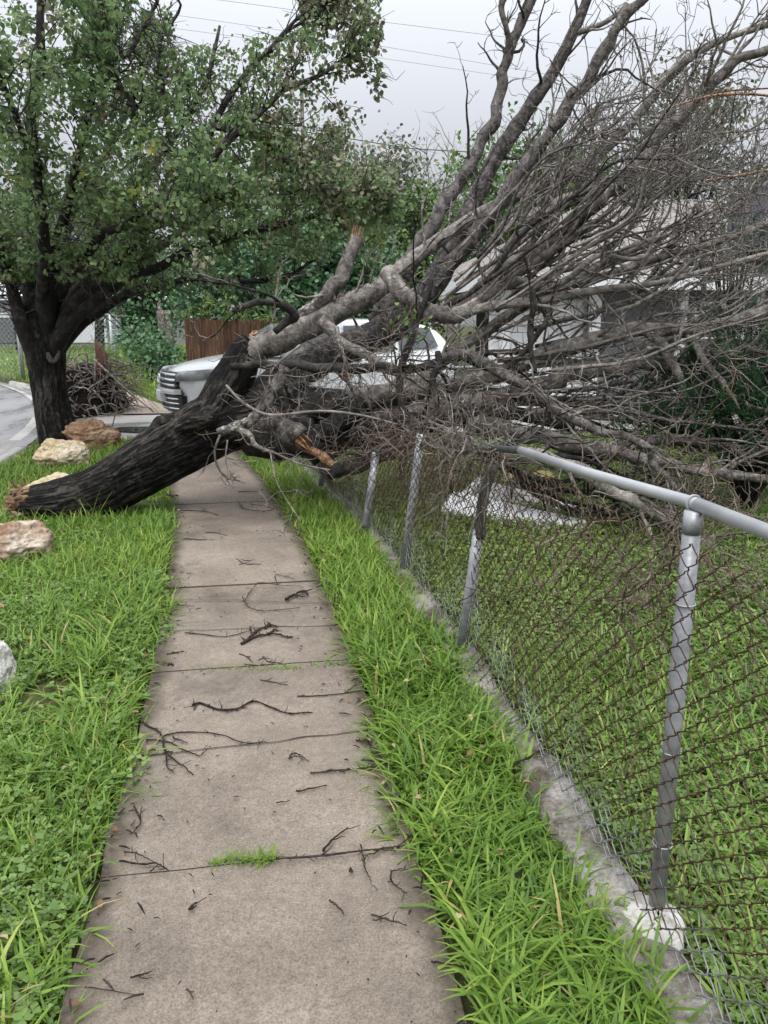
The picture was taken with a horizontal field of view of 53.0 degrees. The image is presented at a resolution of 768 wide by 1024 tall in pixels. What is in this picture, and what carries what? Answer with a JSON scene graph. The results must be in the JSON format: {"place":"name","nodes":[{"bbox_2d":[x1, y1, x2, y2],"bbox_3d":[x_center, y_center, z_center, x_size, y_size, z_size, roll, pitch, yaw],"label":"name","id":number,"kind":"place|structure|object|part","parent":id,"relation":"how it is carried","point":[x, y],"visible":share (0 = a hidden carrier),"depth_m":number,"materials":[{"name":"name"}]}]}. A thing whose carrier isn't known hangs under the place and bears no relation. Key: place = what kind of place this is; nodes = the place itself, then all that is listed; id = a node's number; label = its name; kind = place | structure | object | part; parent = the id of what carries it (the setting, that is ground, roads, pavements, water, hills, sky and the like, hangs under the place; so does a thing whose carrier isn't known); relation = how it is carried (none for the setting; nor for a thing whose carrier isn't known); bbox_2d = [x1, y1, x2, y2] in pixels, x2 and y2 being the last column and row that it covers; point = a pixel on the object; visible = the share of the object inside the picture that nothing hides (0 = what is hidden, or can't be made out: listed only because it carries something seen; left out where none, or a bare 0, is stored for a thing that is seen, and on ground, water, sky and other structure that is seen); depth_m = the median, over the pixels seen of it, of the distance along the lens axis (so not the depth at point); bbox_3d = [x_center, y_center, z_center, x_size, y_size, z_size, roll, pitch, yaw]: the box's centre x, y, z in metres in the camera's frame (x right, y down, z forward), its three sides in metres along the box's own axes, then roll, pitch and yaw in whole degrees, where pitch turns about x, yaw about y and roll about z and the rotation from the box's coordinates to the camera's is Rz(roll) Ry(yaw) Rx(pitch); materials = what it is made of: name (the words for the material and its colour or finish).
{"place":"outdoors","nodes":[
{"label":"outdoors","id":0,"kind":"place"},
{"bbox_2d":[0,382,37,455],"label":"road","id":1,"kind":"structure","parent":0,"point":[16,411],"depth_m":14.78,"materials":[{"name":"grey asphalt"}]},
{"bbox_2d":[0,381,37,464],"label":"kerb","id":2,"kind":"structure","parent":1,"relation":"on","point":[29,427],"depth_m":11.81,"materials":[{"name":"concrete"}]},
{"bbox_2d":[0,280,199,345],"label":"warehouse","id":3,"kind":"structure","parent":0,"point":[84,337],"depth_m":57.60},
{"bbox_2d":[0,318,14,342],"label":"roller door","id":4,"kind":"structure","parent":3,"relation":"in","point":[8,339],"depth_m":56.73,"materials":[{"name":"grey metal"}]},
{"bbox_2d":[73,319,107,342],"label":"roller door","id":5,"kind":"structure","parent":3,"relation":"in","point":[82,335],"depth_m":57.65,"materials":[{"name":"white metal"}]},
{"bbox_2d":[118,388,169,413],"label":"path","id":6,"kind":"structure","parent":0,"point":[160,409],"depth_m":14.81,"materials":[{"name":"beige concrete"}]},
{"bbox_2d":[22,336,158,417],"bbox_3d":[-5.291,-2.564,14.300,2.550,1.416,2.465,-2,14,-9],"label":"brush heap","id":7,"kind":"object","parent":6,"relation":"on","point":[94,386],"visible":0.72,"depth_m":13.86,"materials":[{"name":"wood"}]},
{"bbox_2d":[59,452,466,1023],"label":"pavement","id":8,"kind":"structure","parent":0,"point":[272,942],"depth_m":2.45,"materials":[{"name":"concrete"}]},
{"bbox_2d":[85,986,132,994],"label":"stick","id":9,"kind":"object","parent":8,"relation":"on","point":[106,990],"visible":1,"depth_m":1.86,"materials":[{"name":"brown wood"}]},
{"bbox_2d":[130,805,145,833],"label":"stick","id":10,"kind":"object","parent":8,"relation":"on","point":[137,813],"visible":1,"depth_m":2.51,"materials":[{"name":"brown wood"}]},
{"bbox_2d":[130,971,152,978],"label":"stick","id":11,"kind":"object","parent":8,"relation":"on","point":[138,975],"visible":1,"depth_m":1.90,"materials":[{"name":"brown wood"}]},
{"bbox_2d":[119,846,168,871],"bbox_3d":[-0.720,1.033,2.298,0.179,0.034,0.072,8,16,30],"label":"stick","id":12,"kind":"object","parent":8,"relation":"on","point":[152,862],"visible":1,"depth_m":2.30,"materials":[{"name":"brown wood"}]},
{"bbox_2d":[188,897,205,910],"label":"stick","id":13,"kind":"object","parent":8,"relation":"on","point":[192,907],"visible":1,"depth_m":2.13,"materials":[{"name":"brown wood"}]},
{"bbox_2d":[177,508,217,514],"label":"stick","id":14,"kind":"object","parent":8,"relation":"on","point":[204,510],"visible":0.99,"depth_m":6.63,"materials":[{"name":"brown wood"}]},
{"bbox_2d":[142,721,265,774],"bbox_3d":[-0.754,0.880,2.904,0.545,0.047,0.289,4,14,16],"label":"stick","id":15,"kind":"object","parent":8,"relation":"on","point":[164,741],"visible":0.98,"depth_m":2.96,"materials":[{"name":"brown wood"}]},
{"bbox_2d":[185,629,248,636],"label":"stick","id":16,"kind":"object","parent":8,"relation":"on","point":[214,635],"visible":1,"depth_m":3.99,"materials":[{"name":"brown wood"}]},
{"bbox_2d":[205,843,269,872],"bbox_3d":[-0.445,1.034,2.321,0.225,0.046,0.118,-2,14,-9],"label":"weed clump","id":17,"kind":"object","parent":8,"relation":"on","point":[228,859],"visible":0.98,"depth_m":2.33,"materials":[{"name":"green plant"}]},
{"bbox_2d":[190,661,301,670],"bbox_3d":[-0.659,0.722,3.613,0.584,0.040,0.120,0,14,2],"label":"weed clump","id":18,"kind":"object","parent":8,"relation":"on","point":[294,667],"visible":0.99,"depth_m":3.61,"materials":[{"name":"green plant"}]},
{"bbox_2d":[188,698,312,714],"bbox_3d":[-0.568,0.802,3.225,0.548,0.047,0.117,0,14,2],"label":"stick","id":19,"kind":"object","parent":8,"relation":"on","point":[194,704],"visible":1,"depth_m":3.22,"materials":[{"name":"brown wood"}]},
{"bbox_2d":[237,501,276,510],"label":"stick","id":20,"kind":"object","parent":8,"relation":"on","point":[256,508],"visible":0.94,"depth_m":6.71,"materials":[{"name":"brown wood"}]},
{"bbox_2d":[148,599,370,754],"bbox_3d":[-0.628,0.694,3.768,1.004,0.001,1.730,-2,14,-9],"label":"pavement crack","id":21,"kind":"object","parent":8,"relation":"on","point":[263,742],"visible":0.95,"depth_m":3.02,"materials":[{"name":"grey concrete"}]},
{"bbox_2d":[244,656,285,666],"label":"stick","id":22,"kind":"object","parent":8,"relation":"on","point":[267,661],"visible":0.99,"depth_m":3.65,"materials":[{"name":"brown wood"}]},
{"bbox_2d":[240,619,292,644],"bbox_3d":[-0.610,0.610,4.012,0.273,0.050,0.279,-2,14,-9],"label":"stick","id":23,"kind":"object","parent":8,"relation":"on","point":[251,636],"visible":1,"depth_m":3.99,"materials":[{"name":"brown wood"}]},
{"bbox_2d":[246,838,288,869],"bbox_3d":[-0.356,1.024,2.332,0.148,0.058,0.119,-11,17,-37],"label":"weed clump","id":24,"kind":"object","parent":8,"relation":"on","point":[264,857],"visible":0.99,"depth_m":2.33,"materials":[{"name":"green plant"}]},
{"bbox_2d":[69,480,467,1023],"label":"bark litter","id":25,"kind":"object","parent":8,"relation":"on","point":[140,994],"visible":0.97,"depth_m":2.45,"materials":[{"name":"brown wood"}]},
{"bbox_2d":[242,572,303,612],"bbox_3d":[-0.664,0.463,4.626,0.371,0.042,0.672,-2,14,-9],"label":"stick","id":26,"kind":"object","parent":8,"relation":"on","point":[273,584],"visible":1,"depth_m":4.52,"materials":[{"name":"brown wood"}]},
{"bbox_2d":[260,678,286,684],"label":"stick","id":27,"kind":"object","parent":8,"relation":"on","point":[272,681],"visible":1,"depth_m":3.47,"materials":[{"name":"brown wood"}]},
{"bbox_2d":[285,589,311,600],"bbox_3d":[-0.496,0.487,4.574,0.100,0.022,0.226,5,15,21],"label":"bark shred","id":28,"kind":"object","parent":8,"relation":"on","point":[293,595],"visible":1,"depth_m":4.56,"materials":[{"name":"brown wood"}]},
{"bbox_2d":[288,750,308,763],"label":"stick","id":29,"kind":"object","parent":8,"relation":"on","point":[297,756],"visible":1,"depth_m":2.86,"materials":[{"name":"brown wood"}]},
{"bbox_2d":[296,785,326,791],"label":"stick","id":30,"kind":"object","parent":8,"relation":"on","point":[309,788],"visible":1,"depth_m":2.67,"materials":[{"name":"brown wood"}]},
{"bbox_2d":[297,678,365,696],"bbox_3d":[-0.201,0.769,3.368,0.349,0.042,0.108,-8,16,-29],"label":"stick","id":31,"kind":"object","parent":8,"relation":"on","point":[304,695],"visible":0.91,"depth_m":3.34,"materials":[{"name":"brown wood"}]},
{"bbox_2d":[329,899,343,914],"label":"stick","id":32,"kind":"object","parent":8,"relation":"on","point":[334,903],"visible":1,"depth_m":2.13,"materials":[{"name":"brown wood"}]},
{"bbox_2d":[310,654,363,666],"bbox_3d":[-0.202,0.703,3.678,0.334,0.047,0.130,-2,14,-9],"label":"weed clump","id":33,"kind":"object","parent":8,"relation":"on","point":[330,662],"visible":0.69,"depth_m":3.67,"materials":[{"name":"green plant"}]},
{"bbox_2d":[322,825,359,851],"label":"stick","id":34,"kind":"object","parent":8,"relation":"on","point":[329,843],"visible":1,"depth_m":2.40,"materials":[{"name":"brown wood"}]},
{"bbox_2d":[276,829,417,890],"bbox_3d":[-0.076,1.038,2.284,0.457,0.032,0.230,-4,14,-17],"label":"stick","id":35,"kind":"object","parent":8,"relation":"on","point":[339,853],"visible":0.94,"depth_m":2.33,"materials":[{"name":"brown wood"}]},
{"bbox_2d":[310,712,422,773],"bbox_3d":[0.011,0.882,2.898,0.402,0.045,0.483,6,15,22],"label":"stick","id":36,"kind":"object","parent":8,"relation":"on","point":[348,769],"visible":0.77,"depth_m":2.81,"materials":[{"name":"brown wood"}]},
{"bbox_2d":[371,911,406,925],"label":"stick","id":37,"kind":"object","parent":8,"relation":"on","point":[381,917],"visible":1,"depth_m":2.08,"materials":[{"name":"brown wood"}]},
{"bbox_2d":[390,868,408,899],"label":"stick","id":38,"kind":"object","parent":8,"relation":"on","point":[391,871],"visible":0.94,"depth_m":2.23,"materials":[{"name":"brown wood"}]},
{"bbox_2d":[431,961,458,965],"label":"stick","id":39,"kind":"object","parent":8,"relation":"on","point":[434,962],"visible":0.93,"depth_m":1.94,"materials":[{"name":"brown wood"}]},
{"bbox_2d":[0,326,767,1023],"bbox_3d":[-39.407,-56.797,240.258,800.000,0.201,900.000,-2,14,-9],"label":"ground","id":40,"kind":"structure","parent":0,"point":[460,978],"depth_m":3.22,"materials":[{"name":"green plant"}]},
{"bbox_2d":[0,640,16,692],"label":"boulder","id":41,"kind":"object","parent":40,"relation":"on","point":[7,660],"visible":0.73,"depth_m":3.41,"materials":[{"name":"white stone"}]},
{"bbox_2d":[0,285,25,379],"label":"rail fence","id":42,"kind":"object","parent":40,"relation":"on","point":[21,353],"visible":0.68,"depth_m":22.74,"materials":[{"name":"metal"}]},
{"bbox_2d":[0,520,53,566],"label":"boulder","id":43,"kind":"object","parent":40,"relation":"on","point":[21,537],"visible":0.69,"depth_m":5.27,"materials":[{"name":"beige stone"}]},
{"bbox_2d":[0,166,75,350],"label":"tree","id":44,"kind":"object","parent":40,"relation":"on","point":[19,289],"visible":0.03,"depth_m":44.75,"materials":[{"name":"green plant"}]},
{"bbox_2d":[25,472,68,486],"bbox_3d":[-2.998,-0.170,6.955,0.472,0.372,0.422,-2,14,-9],"label":"boulder","id":45,"kind":"object","parent":40,"relation":"on","point":[55,475],"visible":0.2,"depth_m":6.91,"materials":[{"name":"beige stone"}]},
{"bbox_2d":[32,438,89,467],"bbox_3d":[-3.728,-0.694,8.891,0.615,0.342,0.540,-2,14,-9],"label":"boulder","id":46,"kind":"object","parent":40,"relation":"on","point":[49,451],"visible":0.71,"depth_m":8.75,"materials":[{"name":"beige stone"}]},
{"bbox_2d":[0,313,121,379],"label":"chain link fence","id":47,"kind":"object","parent":40,"relation":"on","point":[111,324],"visible":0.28,"depth_m":23.95,"materials":[{"name":"metal"}]},
{"bbox_2d":[34,488,107,523],"bbox_3d":[-2.485,-0.053,6.221,0.582,0.352,0.711,-2,14,-9],"label":"grass tuft","id":48,"kind":"object","parent":40,"relation":"on","point":[79,513],"visible":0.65,"depth_m":6.21,"materials":[{"name":"green plant"}]},
{"bbox_2d":[61,418,121,447],"bbox_3d":[-3.959,-1.079,10.442,0.766,0.379,0.604,-2,14,-9],"label":"boulder","id":49,"kind":"object","parent":40,"relation":"on","point":[89,431],"visible":0.8,"depth_m":10.26,"materials":[{"name":"brown stone"}]},
{"bbox_2d":[1,183,190,346],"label":"tree","id":50,"kind":"object","parent":40,"relation":"on","point":[98,332],"visible":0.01,"depth_m":44.09,"materials":[{"name":"green plant"}]},
{"bbox_2d":[94,229,189,344],"bbox_3d":[-9.937,-8.924,31.404,4.216,5.882,4.496,13,19,43],"label":"tree","id":51,"kind":"object","parent":40,"relation":"on","point":[149,307],"visible":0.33,"depth_m":31.22,"materials":[{"name":"green plant"}]},
{"bbox_2d":[100,313,186,366],"bbox_3d":[-8.152,-5.844,26.805,3.154,2.125,3.269,6,15,22],"label":"leafy shrub","id":52,"kind":"object","parent":40,"relation":"on","point":[157,335],"visible":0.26,"depth_m":26.75,"materials":[{"name":"green plant"}]},
{"bbox_2d":[108,329,184,384],"bbox_3d":[-6.348,-4.149,20.878,2.026,1.603,1.972,-6,15,-24],"label":"leafy shrub","id":53,"kind":"object","parent":40,"relation":"on","point":[154,358],"visible":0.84,"depth_m":20.70,"materials":[{"name":"green plant"}]},
{"bbox_2d":[156,300,174,362],"bbox_3d":[-7.982,-6.436,28.212,0.563,2.576,0.535,-2,14,-9],"label":"dead trunk","id":54,"kind":"object","parent":40,"relation":"on","point":[160,312],"visible":0.4,"depth_m":27.95,"materials":[{"name":"grey wood"}]},
{"bbox_2d":[0,0,443,445],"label":"street tree","id":55,"kind":"object","parent":40,"relation":"on","point":[56,311],"visible":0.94,"depth_m":8.50,"materials":[{"name":"green plant"}]},
{"bbox_2d":[184,319,281,360],"bbox_3d":[-3.036,-3.675,18.089,3.116,1.682,0.144,-3,14,-14],"label":"board fence","id":56,"kind":"object","parent":40,"relation":"on","point":[225,341],"visible":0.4,"depth_m":17.73,"materials":[{"name":"brown wood"}]},
{"bbox_2d":[173,288,276,328],"bbox_3d":[-3.472,-4.443,17.479,2.636,1.469,0.971,-2,14,-9],"label":"climbing vine","id":57,"kind":"object","parent":56,"relation":"attached to","point":[245,315],"visible":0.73,"depth_m":17.50,"materials":[{"name":"green plant"}]},
{"bbox_2d":[138,207,388,355],"bbox_3d":[-2.841,-5.966,20.803,7.311,5.178,5.418,-2,14,-9],"label":"broadleaf tree","id":58,"kind":"object","parent":40,"relation":"on","point":[199,302],"visible":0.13,"depth_m":19.73,"materials":[{"name":"green plant"}]},
{"bbox_2d":[0,479,566,1006],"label":"dead leaves","id":59,"kind":"object","parent":40,"relation":"on","point":[100,901],"visible":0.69,"depth_m":2.94,"materials":[{"name":"brown plant"}]},
{"bbox_2d":[287,85,316,184],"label":"utility pole","id":60,"kind":"object","parent":40,"relation":"on","point":[302,106],"visible":0.16,"depth_m":41.73,"materials":[{"name":"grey wood"}]},
{"bbox_2d":[199,193,414,335],"bbox_3d":[-1.719,-5.720,19.705,5.948,5.212,4.856,-2,14,-9],"label":"broadleaf tree","id":61,"kind":"object","parent":40,"relation":"on","point":[310,282],"visible":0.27,"depth_m":18.89,"materials":[{"name":"green plant"}]},
{"bbox_2d":[17,652,634,983],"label":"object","id":62,"kind":"object","parent":40,"relation":"on","point":[377,691],"visible":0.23,"depth_m":3.40,"materials":[{"name":"beige plant"}]},
{"bbox_2d":[263,113,458,252],"bbox_3d":[-1.119,-11.744,33.029,9.100,10.409,7.014,-2,14,-9],"label":"bare tree","id":63,"kind":"object","parent":40,"relation":"on","point":[413,165],"visible":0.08,"depth_m":32.03,"materials":[{"name":"grey plant"}]},
{"bbox_2d":[292,109,454,289],"bbox_3d":[-0.722,-8.536,25.267,8.438,8.057,6.086,-2,14,-9],"label":"autumn tree","id":64,"kind":"object","parent":40,"relation":"on","point":[396,164],"visible":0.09,"depth_m":24.13,"materials":[{"name":"green plant"}]},
{"bbox_2d":[0,431,767,1023],"bbox_3d":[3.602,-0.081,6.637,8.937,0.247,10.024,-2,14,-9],"label":"lawn","id":65,"kind":"structure","parent":40,"relation":"on","point":[754,795],"depth_m":3.27,"materials":[{"name":"green plant"}]},
{"bbox_2d":[2,0,767,710],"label":"fallen tree","id":66,"kind":"object","parent":40,"relation":"on","point":[282,410],"visible":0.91,"depth_m":6.27,"materials":[{"name":"wood"}]},
{"bbox_2d":[391,788,428,804],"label":"stick","id":67,"kind":"object","parent":40,"relation":"on","point":[399,803],"visible":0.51,"depth_m":2.59,"materials":[{"name":"brown wood"}]},
{"bbox_2d":[368,155,472,341],"bbox_3d":[0.924,-7.508,24.072,4.455,6.606,4.635,-7,16,-28],"label":"round tree","id":68,"kind":"object","parent":40,"relation":"on","point":[423,265],"visible":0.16,"depth_m":23.29,"materials":[{"name":"green plant"}]},
{"bbox_2d":[357,111,549,344],"bbox_3d":[3.088,-11.039,30.683,9.326,10.148,5.533,-7,15,-27],"label":"bare tree","id":69,"kind":"object","parent":40,"relation":"on","point":[443,190],"visible":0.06,"depth_m":30.09,"materials":[{"name":"grey plant"}]},
{"bbox_2d":[317,365,674,450],"bbox_3d":[1.647,-1.472,10.521,6.103,1.082,0.058,-6,15,-24],"label":"chain link fence","id":70,"kind":"object","parent":40,"relation":"on","point":[562,394],"visible":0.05,"depth_m":10.31,"materials":[{"name":"metal"}]},
{"bbox_2d":[286,458,729,1023],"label":"kerb strip","id":71,"kind":"object","parent":40,"relation":"on","point":[552,798],"visible":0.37,"depth_m":2.41,"materials":[{"name":"grey concrete"}]},
{"bbox_2d":[296,428,767,1023],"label":"chain link fence","id":72,"kind":"object","parent":71,"relation":"on","point":[698,508],"visible":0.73,"depth_m":2.15,"materials":[{"name":"metal"}]},
{"bbox_2d":[514,743,554,764],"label":"stick","id":73,"kind":"object","parent":71,"relation":"on","point":[526,758],"visible":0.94,"depth_m":2.79,"materials":[{"name":"brown wood"}]},
{"bbox_2d":[623,894,686,954],"bbox_3d":[0.719,1.095,2.069,0.181,0.062,0.171,7,15,28],"label":"mortar patch","id":74,"kind":"object","parent":71,"relation":"on","point":[633,912],"visible":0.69,"depth_m":2.04,"materials":[{"name":"white concrete"}]},
{"bbox_2d":[441,477,596,528],"bbox_3d":[1.202,-0.050,6.596,1.193,0.404,0.866,8,16,29],"label":"white sheet","id":75,"kind":"object","parent":40,"relation":"on","point":[535,515],"visible":0.23,"depth_m":6.46,"materials":[{"name":"paint"}]},
{"bbox_2d":[425,91,616,333],"bbox_3d":[4.398,-8.615,23.972,6.527,8.812,6.334,10,17,36],"label":"green tree","id":76,"kind":"object","parent":40,"relation":"on","point":[494,189],"visible":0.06,"depth_m":23.26,"materials":[{"name":"green plant"}]},
{"bbox_2d":[411,173,767,412],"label":"house","id":77,"kind":"structure","parent":40,"relation":"on","point":[520,337],"depth_m":13.92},
{"bbox_2d":[487,299,584,407],"bbox_3d":[2.742,-2.812,13.958,1.750,2.000,0.085,-2,14,-9],"label":"garage door","id":78,"kind":"structure","parent":77,"relation":"in","point":[518,337],"depth_m":13.81,"materials":[{"name":"white paint"}]},
{"bbox_2d":[691,302,750,373],"bbox_3d":[6.141,-3.189,14.152,1.100,1.300,0.100,-2,14,-9],"label":"window","id":79,"kind":"structure","parent":77,"relation":"in","point":[743,308],"depth_m":14.08,"materials":[{"name":"white paint"}]},
{"bbox_2d":[558,147,694,207],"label":"green tree","id":80,"kind":"object","parent":40,"relation":"on","point":[624,185],"visible":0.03,"depth_m":26.16,"materials":[{"name":"green plant"}]},
{"bbox_2d":[623,749,634,775],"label":"dry stalk","id":81,"kind":"object","parent":40,"relation":"on","point":[628,761],"visible":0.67,"depth_m":2.73,"materials":[{"name":"beige plant"}]},
{"bbox_2d":[630,752,636,779],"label":"dry stalk","id":82,"kind":"object","parent":40,"relation":"on","point":[632,767],"visible":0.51,"depth_m":2.70,"materials":[{"name":"beige plant"}]},
{"bbox_2d":[601,34,767,199],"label":"hazy tree","id":83,"kind":"object","parent":40,"relation":"on","point":[723,110],"visible":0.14,"depth_m":29.16,"materials":[{"name":"grey plant"}]},
{"bbox_2d":[607,298,767,509],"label":"conifer shrub","id":84,"kind":"object","parent":40,"relation":"on","point":[758,396],"visible":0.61,"depth_m":6.33,"materials":[{"name":"green plant"}]},
{"bbox_2d":[676,188,767,345],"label":"needled sapling","id":85,"kind":"object","parent":40,"relation":"on","point":[741,276],"visible":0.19,"depth_m":10.84,"materials":[{"name":"green plant"}]},
{"bbox_2d":[29,414,738,446],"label":"driveway","id":86,"kind":"structure","parent":0,"point":[131,420],"depth_m":13.03,"materials":[{"name":"concrete"}]},
{"bbox_2d":[116,426,148,432],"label":"puddle water","id":87,"kind":"structure","parent":86,"relation":"on","point":[139,429],"depth_m":11.94,"materials":[{"name":"grey liquid"}]},
{"bbox_2d":[156,318,453,412],"bbox_3d":[-1.342,-2.435,13.204,4.995,1.724,2.240,-7,15,-25],"label":"parked car","id":88,"kind":"object","parent":86,"relation":"on","point":[180,385],"visible":0.24,"depth_m":12.24,"materials":[{"name":"white metal"}]},
{"bbox_3d":[-1.144,-2.749,12.284,0.980,0.410,0.157,-7,15,-25],"label":"side window","id":89,"kind":"part","parent":88,"relation":"part of","materials":[{"name":"grey glass"}]},
{"bbox_3d":[-0.242,-2.859,12.713,0.870,0.420,0.161,-7,15,-25],"label":"side window","id":90,"kind":"part","parent":88,"relation":"part of","materials":[{"name":"grey glass"}]},
{"bbox_3d":[0.574,-2.964,13.103,0.750,0.400,0.154,-7,15,-25],"label":"side window","id":91,"kind":"part","parent":88,"relation":"part of","materials":[{"name":"grey glass"}]},
{"bbox_2d":[0,0,767,325],"label":"sky","id":92,"kind":"structure","parent":0,"point":[426,88],"materials":[{"name":"white"}]},
{"bbox_2d":[2,7,767,108],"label":"power line","id":93,"kind":"object","parent":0,"point":[376,57],"visible":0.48,"depth_m":38.45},
{"bbox_2d":[134,9,763,105],"bbox_3d":[1.999,-21.743,36.724,45.790,3.652,0.020,-2,14,-9],"label":"power line","id":94,"kind":"object","parent":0,"point":[402,49],"visible":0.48,"depth_m":36.64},
{"bbox_2d":[182,112,715,163],"bbox_3d":[2.439,-14.315,29.225,25.210,1.414,0.032,-2,14,-9],"label":"power line","id":95,"kind":"object","parent":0,"point":[391,145],"visible":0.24,"depth_m":29.00,"materials":[{"name":"black metal"}]},
{"bbox_2d":[222,0,745,64],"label":"power line","id":96,"kind":"object","parent":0,"point":[458,31],"visible":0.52,"depth_m":33.03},
{"bbox_3d":[1.427,-0.188,6.963,0.024,0.271,0.024,-2,14,-9],"label":"garden stake","id":97,"kind":"object","parent":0,"visible":0},
{"bbox_2d":[533,470,553,477],"bbox_3d":[1.427,-0.339,6.926,0.215,0.064,0.190,-2,14,-9],"label":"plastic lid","id":98,"kind":"object","parent":97,"relation":"on","point":[548,473],"visible":0.56,"depth_m":6.88,"materials":[{"name":"beige plastic"}]}
]}

